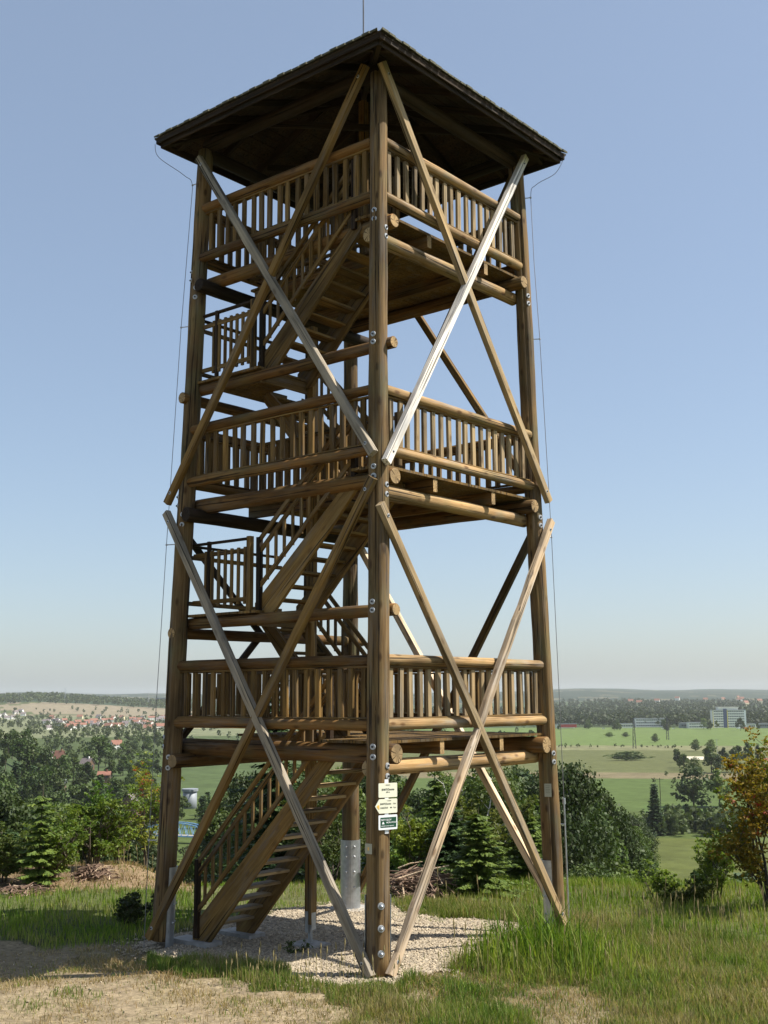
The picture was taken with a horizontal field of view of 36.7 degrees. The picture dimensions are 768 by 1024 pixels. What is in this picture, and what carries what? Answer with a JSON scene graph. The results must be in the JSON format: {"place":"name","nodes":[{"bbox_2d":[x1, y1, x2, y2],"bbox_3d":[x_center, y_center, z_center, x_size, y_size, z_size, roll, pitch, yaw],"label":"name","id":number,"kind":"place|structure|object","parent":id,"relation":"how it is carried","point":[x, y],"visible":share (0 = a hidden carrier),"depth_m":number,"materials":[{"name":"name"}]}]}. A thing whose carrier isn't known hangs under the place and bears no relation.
{"place":"outdoors","nodes":[
{"label":"outdoors","id":0,"kind":"place"},
{"bbox_2d":[0,941,350,1023],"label":"path","id":1,"kind":"structure","parent":0,"point":[7,948],"depth_m":14.28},
{"bbox_2d":[0,688,767,1023],"bbox_3d":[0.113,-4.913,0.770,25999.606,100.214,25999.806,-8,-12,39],"label":"ground","id":2,"kind":"structure","parent":0,"point":[626,784],"depth_m":668.81,"materials":[{"name":"green plant"}]},
{"bbox_2d":[0,748,10,769],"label":"tree","id":3,"kind":"object","parent":2,"relation":"on","point":[4,757],"visible":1,"depth_m":520.46,"materials":[{"name":"green plant"}]},
{"bbox_2d":[1,732,13,752],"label":"tree","id":4,"kind":"object","parent":2,"relation":"on","point":[7,743],"visible":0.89,"depth_m":581.48,"materials":[{"name":"green plant"}]},
{"bbox_2d":[0,827,26,867],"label":"spruce","id":5,"kind":"object","parent":2,"relation":"on","point":[14,833],"visible":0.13,"depth_m":26.74,"materials":[{"name":"green plant"}]},
{"bbox_2d":[0,787,29,827],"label":"tree","id":6,"kind":"object","parent":2,"relation":"on","point":[9,809],"visible":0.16,"depth_m":95.77,"materials":[{"name":"green plant"}]},
{"bbox_2d":[11,761,21,797],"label":"conifer","id":7,"kind":"object","parent":2,"relation":"on","point":[15,770],"visible":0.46,"depth_m":448.75,"materials":[{"name":"green plant"}]},
{"bbox_2d":[9,737,27,761],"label":"tree","id":8,"kind":"object","parent":2,"relation":"on","point":[15,748],"visible":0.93,"depth_m":545.08,"materials":[{"name":"green plant"}]},
{"bbox_2d":[0,821,37,882],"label":"leafy shrub","id":9,"kind":"object","parent":2,"relation":"on","point":[8,846],"visible":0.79,"depth_m":24.92,"materials":[{"name":"green plant"}]},
{"bbox_2d":[0,809,38,849],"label":"tree","id":10,"kind":"object","parent":2,"relation":"on","point":[18,826],"visible":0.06,"depth_m":95.19,"materials":[{"name":"green plant"}]},
{"bbox_2d":[10,760,28,788],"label":"tree","id":11,"kind":"object","parent":2,"relation":"on","point":[23,768],"visible":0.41,"depth_m":470.59,"materials":[{"name":"green plant"}]},
{"bbox_2d":[13,727,33,762],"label":"tree","id":12,"kind":"object","parent":2,"relation":"on","point":[25,733],"visible":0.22,"depth_m":606.98,"materials":[{"name":"green plant"}]},
{"bbox_2d":[0,882,56,898],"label":"brush pile","id":13,"kind":"object","parent":2,"relation":"on","point":[13,888],"visible":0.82,"depth_m":23.45,"materials":[{"name":"brown wood"}]},
{"bbox_2d":[21,744,40,771],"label":"tree","id":14,"kind":"object","parent":2,"relation":"on","point":[30,749],"visible":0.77,"depth_m":544.30,"materials":[{"name":"green plant"}]},
{"bbox_2d":[21,769,51,801],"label":"tree","id":15,"kind":"object","parent":2,"relation":"on","point":[36,776],"visible":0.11,"depth_m":408.75,"materials":[{"name":"green plant"}]},
{"bbox_2d":[8,785,69,886],"bbox_3d":[-7.351,7.120,24.690,1.296,2.514,1.544,2,-9,-14],"label":"spruce","id":16,"kind":"object","parent":2,"relation":"on","point":[39,857],"visible":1,"depth_m":24.55,"materials":[{"name":"green plant"}]},
{"bbox_2d":[24,774,54,802],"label":"tree","id":17,"kind":"object","parent":2,"relation":"on","point":[39,782],"visible":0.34,"depth_m":398.84,"materials":[{"name":"green plant"}]},
{"bbox_2d":[27,765,55,794],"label":"tree","id":18,"kind":"object","parent":2,"relation":"on","point":[46,775],"visible":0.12,"depth_m":437.87,"materials":[{"name":"green plant"}]},
{"bbox_2d":[32,747,54,767],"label":"tree","id":19,"kind":"object","parent":2,"relation":"on","point":[43,754],"visible":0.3,"depth_m":521.57,"materials":[{"name":"green plant"}]},
{"bbox_2d":[48,773,64,797],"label":"tree","id":20,"kind":"object","parent":2,"relation":"on","point":[54,782],"visible":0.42,"depth_m":454.41,"materials":[{"name":"green plant"}]},
{"bbox_2d":[28,803,87,862],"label":"tree","id":21,"kind":"object","parent":2,"relation":"on","point":[59,809],"visible":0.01,"depth_m":85.75,"materials":[{"name":"green plant"}]},
{"bbox_2d":[21,815,95,881],"bbox_3d":[-7.084,7.421,25.327,1.563,1.441,1.338,-4,-10,20],"label":"leafy shrub","id":22,"kind":"object","parent":2,"relation":"on","point":[67,847],"visible":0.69,"depth_m":25.18,"materials":[{"name":"green plant"}]},
{"bbox_2d":[49,756,68,795],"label":"tree","id":23,"kind":"object","parent":2,"relation":"on","point":[57,766],"visible":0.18,"depth_m":475.39,"materials":[{"name":"green plant"}]},
{"bbox_2d":[58,755,71,779],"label":"tree","id":24,"kind":"object","parent":2,"relation":"on","point":[65,764],"visible":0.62,"depth_m":572.21,"materials":[{"name":"green plant"}]},
{"bbox_2d":[63,784,80,802],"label":"tree","id":25,"kind":"object","parent":2,"relation":"on","point":[73,790],"visible":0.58,"depth_m":439.93,"materials":[{"name":"green plant"}]},
{"bbox_2d":[71,757,82,779],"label":"tree","id":26,"kind":"object","parent":2,"relation":"on","point":[75,763],"visible":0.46,"depth_m":605.17,"materials":[{"name":"green plant"}]},
{"bbox_2d":[68,783,90,804],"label":"tree","id":27,"kind":"object","parent":2,"relation":"on","point":[80,796],"visible":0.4,"depth_m":429.30,"materials":[{"name":"green plant"}]},
{"bbox_2d":[70,769,90,786],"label":"tree","id":28,"kind":"object","parent":2,"relation":"on","point":[77,781],"visible":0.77,"depth_m":553.73,"materials":[{"name":"green plant"}]},
{"bbox_2d":[77,761,96,784],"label":"tree","id":29,"kind":"object","parent":2,"relation":"on","point":[92,774],"visible":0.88,"depth_m":557.67,"materials":[{"name":"green plant"}]},
{"bbox_2d":[83,750,98,764],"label":"tree","id":30,"kind":"object","parent":2,"relation":"on","point":[92,754],"visible":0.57,"depth_m":672.29,"materials":[{"name":"green plant"}]},
{"bbox_2d":[0,707,183,735],"bbox_3d":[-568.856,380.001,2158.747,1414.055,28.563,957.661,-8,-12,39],"label":"village greenery","id":31,"kind":"object","parent":2,"relation":"on","point":[33,724],"visible":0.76,"depth_m":1774.94,"materials":[{"name":"green plant"}]},
{"bbox_2d":[67,821,116,864],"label":"tree","id":32,"kind":"object","parent":2,"relation":"on","point":[102,859],"visible":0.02,"depth_m":97.85,"materials":[{"name":"green plant"}]},
{"bbox_2d":[69,863,119,882],"bbox_3d":[-6.470,8.047,25.839,1.138,0.368,1.487,4,-10,-26],"label":"brush pile","id":33,"kind":"object","parent":2,"relation":"on","point":[98,870],"visible":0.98,"depth_m":25.62,"materials":[{"name":"brown wood"}]},
{"bbox_2d":[0,691,191,708],"bbox_3d":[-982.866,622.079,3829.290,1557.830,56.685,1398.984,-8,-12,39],"label":"wood","id":34,"kind":"object","parent":2,"relation":"on","point":[55,697],"visible":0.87,"depth_m":3220.34,"materials":[{"name":"green plant"}]},
{"bbox_2d":[0,859,193,897],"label":"dry grass","id":35,"kind":"structure","parent":2,"relation":"on","point":[136,864],"depth_m":25.30,"materials":[{"name":"plant"}]},
{"bbox_2d":[83,735,111,770],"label":"tree","id":36,"kind":"object","parent":2,"relation":"on","point":[99,744],"visible":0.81,"depth_m":722.57,"materials":[{"name":"green plant"}]},
{"bbox_2d":[51,780,159,865],"bbox_3d":[-6.540,7.332,27.070,2.449,2.089,1.869,3,-10,-18],"label":"leafy shrub","id":37,"kind":"object","parent":2,"relation":"on","point":[104,843],"visible":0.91,"depth_m":26.86,"materials":[{"name":"green plant"}]},
{"bbox_2d":[104,760,117,784],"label":"tree","id":38,"kind":"object","parent":2,"relation":"on","point":[111,767],"visible":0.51,"depth_m":599.48,"materials":[{"name":"green plant"}]},
{"bbox_2d":[105,779,126,808],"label":"tree","id":39,"kind":"object","parent":2,"relation":"on","point":[119,790],"visible":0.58,"depth_m":446.49,"materials":[{"name":"green plant"}]},
{"bbox_2d":[109,826,137,863],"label":"leafy shrub","id":40,"kind":"object","parent":2,"relation":"on","point":[129,835],"visible":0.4,"depth_m":28.26,"materials":[{"name":"green plant"}]},
{"bbox_2d":[106,813,156,872],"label":"tree","id":41,"kind":"object","parent":2,"relation":"on","point":[129,852],"visible":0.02,"depth_m":102.66,"materials":[{"name":"green plant"}]},
{"bbox_2d":[113,890,153,925],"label":"leafy shrub","id":42,"kind":"object","parent":2,"relation":"on","point":[131,907],"visible":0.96,"depth_m":19.91,"materials":[{"name":"green plant"}]},
{"bbox_2d":[113,811,157,865],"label":"tree","id":43,"kind":"object","parent":2,"relation":"on","point":[152,850],"visible":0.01,"depth_m":135.53,"materials":[{"name":"green plant"}]},
{"bbox_2d":[134,750,154,771],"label":"tree","id":44,"kind":"object","parent":2,"relation":"on","point":[140,755],"visible":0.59,"depth_m":694.45,"materials":[{"name":"green plant"}]},
{"bbox_2d":[122,751,184,867],"bbox_3d":[-5.965,7.664,29.592,1.231,3.010,1.449,-8,-12,39],"label":"rowan tree","id":45,"kind":"object","parent":2,"relation":"on","point":[144,836],"visible":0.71,"depth_m":29.47,"materials":[{"name":"green plant"}]},
{"bbox_2d":[146,822,197,837],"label":"truss bridge","id":46,"kind":"structure","parent":2,"relation":"on","point":[184,835],"depth_m":360.49,"materials":[{"name":"blue paint"}]},
{"bbox_2d":[182,788,197,808],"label":"silo","id":47,"kind":"object","parent":2,"relation":"on","point":[190,794],"visible":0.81,"depth_m":478.26,"materials":[{"name":"white metal"}]},
{"bbox_2d":[183,797,229,882],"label":"tree","id":48,"kind":"object","parent":2,"relation":"on","point":[201,848],"visible":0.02,"depth_m":130.60,"materials":[{"name":"green plant"}]},
{"bbox_2d":[177,808,249,884],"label":"tree","id":49,"kind":"object","parent":2,"relation":"on","point":[214,826],"visible":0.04,"depth_m":101.11,"materials":[{"name":"green plant"}]},
{"bbox_2d":[216,770,268,854],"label":"tree","id":50,"kind":"object","parent":2,"relation":"on","point":[233,798],"visible":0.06,"depth_m":108.36,"materials":[{"name":"green plant"}]},
{"bbox_2d":[209,762,304,882],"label":"tree","id":51,"kind":"object","parent":2,"relation":"on","point":[236,865],"visible":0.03,"depth_m":92.96,"materials":[{"name":"green plant"}]},
{"bbox_2d":[0,900,518,1023],"bbox_3d":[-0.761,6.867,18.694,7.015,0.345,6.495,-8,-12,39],"label":"gravel","id":52,"kind":"structure","parent":2,"relation":"on","point":[329,937],"depth_m":18.51,"materials":[{"name":"beige gravel"}]},
{"bbox_2d":[284,939,312,953],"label":"leafy shrub","id":53,"kind":"object","parent":52,"relation":"on","point":[290,946],"visible":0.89,"depth_m":17.52,"materials":[{"name":"green plant"}]},
{"bbox_2d":[144,0,569,978],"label":"lookout tower","id":54,"kind":"structure","parent":52,"relation":"on","point":[366,142],"depth_m":18.69,"materials":[{"name":"brown wood"}]},
{"bbox_2d":[384,779,388,833],"bbox_3d":[0.035,4.025,15.811,0.060,0.720,0.006,5,-11,-32],"label":"sign strap","id":55,"kind":"object","parent":54,"relation":"attached to","point":[386,781],"visible":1,"depth_m":15.81,"materials":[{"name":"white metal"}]},
{"bbox_2d":[375,798,396,813],"bbox_3d":[0.030,4.018,15.796,0.355,0.190,0.011,5,-11,-32],"label":"sign","id":56,"kind":"object","parent":55,"relation":"attached to","point":[382,806],"visible":1,"depth_m":15.80,"materials":[{"name":"beige metal"}]},
{"bbox_2d":[378,814,396,829],"bbox_3d":[0.055,4.231,15.769,0.301,0.195,0.012,5,-11,-32],"label":"sign","id":57,"kind":"object","parent":55,"relation":"attached to","point":[386,822],"visible":1,"depth_m":15.76,"materials":[{"name":"white metal"}]},
{"bbox_2d":[378,783,396,797],"bbox_3d":[0.053,3.813,15.850,0.300,0.190,0.011,5,-11,-32],"label":"sign","id":58,"kind":"object","parent":55,"relation":"attached to","point":[387,790],"visible":1,"depth_m":15.84,"materials":[{"name":"beige metal"}]},
{"bbox_2d":[192,690,339,881],"bbox_3d":[-2.935,6.740,28.820,3.486,5.743,3.839,-8,-12,39],"label":"spruce","id":59,"kind":"object","parent":2,"relation":"on","point":[269,821],"visible":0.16,"depth_m":28.35,"materials":[{"name":"green plant"}]},
{"bbox_2d":[261,774,341,882],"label":"tree","id":60,"kind":"object","parent":2,"relation":"on","point":[322,804],"visible":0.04,"depth_m":87.60,"materials":[{"name":"green plant"}]},
{"bbox_2d":[277,787,365,880],"bbox_3d":[-1.558,7.563,27.461,2.879,2.478,3.039,-8,-12,39],"label":"leafy shrub","id":61,"kind":"object","parent":2,"relation":"on","point":[330,849],"visible":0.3,"depth_m":27.41,"materials":[{"name":"green plant"}]},
{"bbox_2d":[321,774,365,880],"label":"tree","id":62,"kind":"object","parent":2,"relation":"on","point":[336,779],"visible":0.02,"depth_m":93.18,"materials":[{"name":"green plant"}]},
{"bbox_2d":[0,863,767,1023],"bbox_3d":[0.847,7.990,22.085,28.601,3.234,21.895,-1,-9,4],"label":"grass","id":63,"kind":"structure","parent":2,"relation":"on","point":[546,933],"depth_m":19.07,"materials":[{"name":"green plant"}]},
{"bbox_2d":[360,797,419,875],"bbox_3d":[0.139,9.245,31.939,2.314,3.667,2.504,4,-10,-26],"label":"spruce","id":64,"kind":"object","parent":2,"relation":"on","point":[392,867],"visible":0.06,"depth_m":31.72,"materials":[{"name":"green plant"}]},
{"bbox_2d":[359,774,425,860],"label":"tree","id":65,"kind":"object","parent":2,"relation":"on","point":[391,780],"visible":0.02,"depth_m":98.89,"materials":[{"name":"green plant"}]},
{"bbox_2d":[29,705,760,857],"bbox_3d":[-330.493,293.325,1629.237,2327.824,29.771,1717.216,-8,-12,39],"label":"bushes","id":66,"kind":"object","parent":2,"relation":"on","point":[703,815],"visible":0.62,"depth_m":815.49,"materials":[{"name":"green plant"}]},
{"bbox_2d":[50,844,765,993],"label":"tall grass","id":67,"kind":"structure","parent":2,"relation":"on","point":[363,955],"depth_m":16.45,"materials":[{"name":"plant"}]},
{"bbox_2d":[360,864,468,898],"bbox_3d":[0.795,7.617,23.839,2.352,0.755,2.857,-8,-12,39],"label":"brush pile","id":68,"kind":"object","parent":2,"relation":"on","point":[403,885],"visible":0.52,"depth_m":23.34,"materials":[{"name":"brown wood"}]},
{"bbox_2d":[389,781,439,870],"bbox_3d":[0.729,7.160,25.711,1.475,2.287,1.646,1,-9,-6],"label":"leafy shrub","id":69,"kind":"object","parent":2,"relation":"on","point":[405,850],"visible":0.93,"depth_m":25.62,"materials":[{"name":"green plant"}]},
{"bbox_2d":[394,807,441,873],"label":"tree","id":70,"kind":"object","parent":2,"relation":"on","point":[419,819],"visible":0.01,"depth_m":92.41,"materials":[{"name":"green plant"}]},
{"bbox_2d":[405,788,433,820],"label":"tree","id":71,"kind":"object","parent":2,"relation":"on","point":[416,801],"visible":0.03,"depth_m":136.33,"materials":[{"name":"green plant"}]},
{"bbox_2d":[405,772,450,870],"bbox_3d":[1.282,7.733,28.160,1.652,3.186,1.674,-8,-12,39],"label":"spruce","id":72,"kind":"object","parent":2,"relation":"on","point":[436,791],"visible":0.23,"depth_m":28.11,"materials":[{"name":"green plant"}]},
{"bbox_2d":[431,772,454,794],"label":"tree","id":73,"kind":"object","parent":2,"relation":"on","point":[449,778],"visible":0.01,"depth_m":196.93,"materials":[{"name":"green plant"}]},
{"bbox_2d":[412,808,492,880],"bbox_3d":[1.456,7.530,25.503,1.966,2.226,2.044,0,-9,0],"label":"spruce","id":74,"kind":"object","parent":2,"relation":"on","point":[449,841],"visible":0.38,"depth_m":25.41,"materials":[{"name":"green plant"}]},
{"bbox_2d":[191,697,767,725],"bbox_3d":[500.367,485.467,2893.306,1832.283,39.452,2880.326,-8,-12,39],"label":"wood","id":75,"kind":"object","parent":2,"relation":"on","point":[625,711],"visible":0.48,"depth_m":2340.89,"materials":[{"name":"green plant"}]},
{"bbox_2d":[430,808,531,900],"bbox_3d":[1.883,7.088,23.485,2.218,2.081,1.795,-8,-12,39],"label":"spruce","id":76,"kind":"object","parent":2,"relation":"on","point":[476,860],"visible":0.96,"depth_m":23.41,"materials":[{"name":"green plant"}]},
{"bbox_2d":[427,769,539,875],"bbox_3d":[2.227,7.125,26.391,2.430,2.770,1.900,2,-9,-16],"label":"birch shrub","id":77,"kind":"object","parent":2,"relation":"on","point":[472,810],"visible":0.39,"depth_m":26.32,"materials":[{"name":"green plant"}]},
{"bbox_2d":[445,773,541,878],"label":"tree","id":78,"kind":"object","parent":2,"relation":"on","point":[483,809],"visible":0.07,"depth_m":77.70,"materials":[{"name":"green plant"}]},
{"bbox_2d":[477,767,527,799],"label":"tree","id":79,"kind":"object","parent":2,"relation":"on","point":[511,775],"visible":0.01,"depth_m":101.40,"materials":[{"name":"green plant"}]},
{"bbox_2d":[504,765,532,784],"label":"tree","id":80,"kind":"object","parent":2,"relation":"on","point":[518,771],"visible":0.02,"depth_m":166.23,"materials":[{"name":"green plant"}]},
{"bbox_2d":[493,815,568,884],"bbox_3d":[3.188,7.737,25.967,1.597,2.033,1.603,6,-11,-33],"label":"spruce","id":81,"kind":"object","parent":2,"relation":"on","point":[519,870],"visible":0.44,"depth_m":25.80,"materials":[{"name":"green plant"}]},
{"bbox_2d":[519,759,617,880],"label":"tree","id":82,"kind":"object","parent":2,"relation":"on","point":[576,793],"visible":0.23,"depth_m":94.71,"materials":[{"name":"green plant"}]},
{"bbox_2d":[523,773,623,875],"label":"tree","id":83,"kind":"object","parent":2,"relation":"on","point":[604,817],"visible":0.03,"depth_m":103.72,"materials":[{"name":"green plant"}]},
{"bbox_2d":[565,862,615,880],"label":"shrub","id":84,"kind":"object","parent":2,"relation":"on","point":[580,871],"visible":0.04,"depth_m":87.86,"materials":[{"name":"green plant"}]},
{"bbox_2d":[572,805,640,878],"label":"tree","id":85,"kind":"object","parent":2,"relation":"on","point":[620,859],"visible":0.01,"depth_m":114.74,"materials":[{"name":"green plant"}]},
{"bbox_2d":[591,786,646,879],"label":"tree","id":86,"kind":"object","parent":2,"relation":"on","point":[624,831],"visible":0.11,"depth_m":119.17,"materials":[{"name":"green plant"}]},
{"bbox_2d":[604,751,654,760],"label":"shrub","id":87,"kind":"object","parent":2,"relation":"on","point":[628,756],"visible":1,"depth_m":814.92,"materials":[{"name":"green plant"}]},
{"bbox_2d":[614,826,654,881],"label":"tree","id":88,"kind":"object","parent":2,"relation":"on","point":[642,864],"visible":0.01,"depth_m":119.16,"materials":[{"name":"green plant"}]},
{"bbox_2d":[617,812,660,860],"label":"tree","id":89,"kind":"object","parent":2,"relation":"on","point":[636,820],"visible":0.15,"depth_m":252.65,"materials":[{"name":"green plant"}]},
{"bbox_2d":[630,826,660,878],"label":"tree","id":90,"kind":"object","parent":2,"relation":"on","point":[656,863],"visible":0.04,"depth_m":182.09,"materials":[{"name":"green plant"}]},
{"bbox_2d":[633,718,663,726],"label":"long building","id":91,"kind":"structure","parent":2,"relation":"on","point":[644,722],"depth_m":1672.60,"materials":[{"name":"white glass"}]},
{"bbox_2d":[642,783,669,835],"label":"conifer","id":92,"kind":"object","parent":2,"relation":"on","point":[655,814],"visible":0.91,"depth_m":378.34,"materials":[{"name":"green plant"}]},
{"bbox_2d":[630,859,683,898],"bbox_3d":[5.468,7.333,22.955,1.054,0.830,0.722,-8,-12,39],"label":"leafy shrub","id":93,"kind":"object","parent":2,"relation":"on","point":[661,879],"visible":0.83,"depth_m":22.96,"materials":[{"name":"green plant"}]},
{"bbox_2d":[667,814,678,834],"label":"tree","id":94,"kind":"object","parent":2,"relation":"on","point":[674,821],"visible":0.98,"depth_m":377.42,"materials":[{"name":"green plant"}]},
{"bbox_2d":[652,874,719,903],"bbox_3d":[5.877,7.429,22.637,1.204,0.566,1.300,-1,-9,3],"label":"leafy shrub","id":95,"kind":"object","parent":2,"relation":"on","point":[702,889],"visible":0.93,"depth_m":22.40,"materials":[{"name":"green plant"}]},
{"bbox_2d":[670,763,715,806],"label":"tree","id":96,"kind":"object","parent":2,"relation":"on","point":[690,789],"visible":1,"depth_m":470.83,"materials":[{"name":"green plant"}]},
{"bbox_2d":[701,746,716,772],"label":"tree","id":97,"kind":"object","parent":2,"relation":"on","point":[707,752],"visible":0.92,"depth_m":682.49,"materials":[{"name":"green plant"}]},
{"bbox_2d":[689,830,736,898],"bbox_3d":[6.547,7.048,22.942,1.039,1.417,0.871,-8,-12,39],"label":"leafy shrub","id":98,"kind":"object","parent":2,"relation":"on","point":[709,869],"visible":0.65,"depth_m":22.92,"materials":[{"name":"green plant"}]},
{"bbox_2d":[710,754,724,769],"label":"tree","id":99,"kind":"object","parent":2,"relation":"on","point":[718,759],"visible":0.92,"depth_m":674.74,"materials":[{"name":"green plant"}]},
{"bbox_2d":[705,769,731,802],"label":"tree","id":100,"kind":"object","parent":2,"relation":"on","point":[717,778],"visible":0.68,"depth_m":473.38,"materials":[{"name":"green plant"}]},
{"bbox_2d":[710,707,746,727],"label":"office block","id":101,"kind":"structure","parent":2,"relation":"on","point":[726,717],"depth_m":1618.67,"materials":[{"name":"white concrete"}]},
{"bbox_2d":[699,726,767,908],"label":"rowan tree","id":102,"kind":"object","parent":2,"relation":"on","point":[750,786],"visible":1,"depth_m":21.37,"materials":[{"name":"green plant"}]},
{"bbox_2d":[0,942,767,1023],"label":"dry grass","id":103,"kind":"structure","parent":0,"point":[124,968],"depth_m":14.52,"materials":[{"name":"beige plant"}]},
{"bbox_2d":[0,0,767,694],"label":"sky","id":104,"kind":"structure","parent":0,"point":[649,240],"materials":[{"name":"blue"}]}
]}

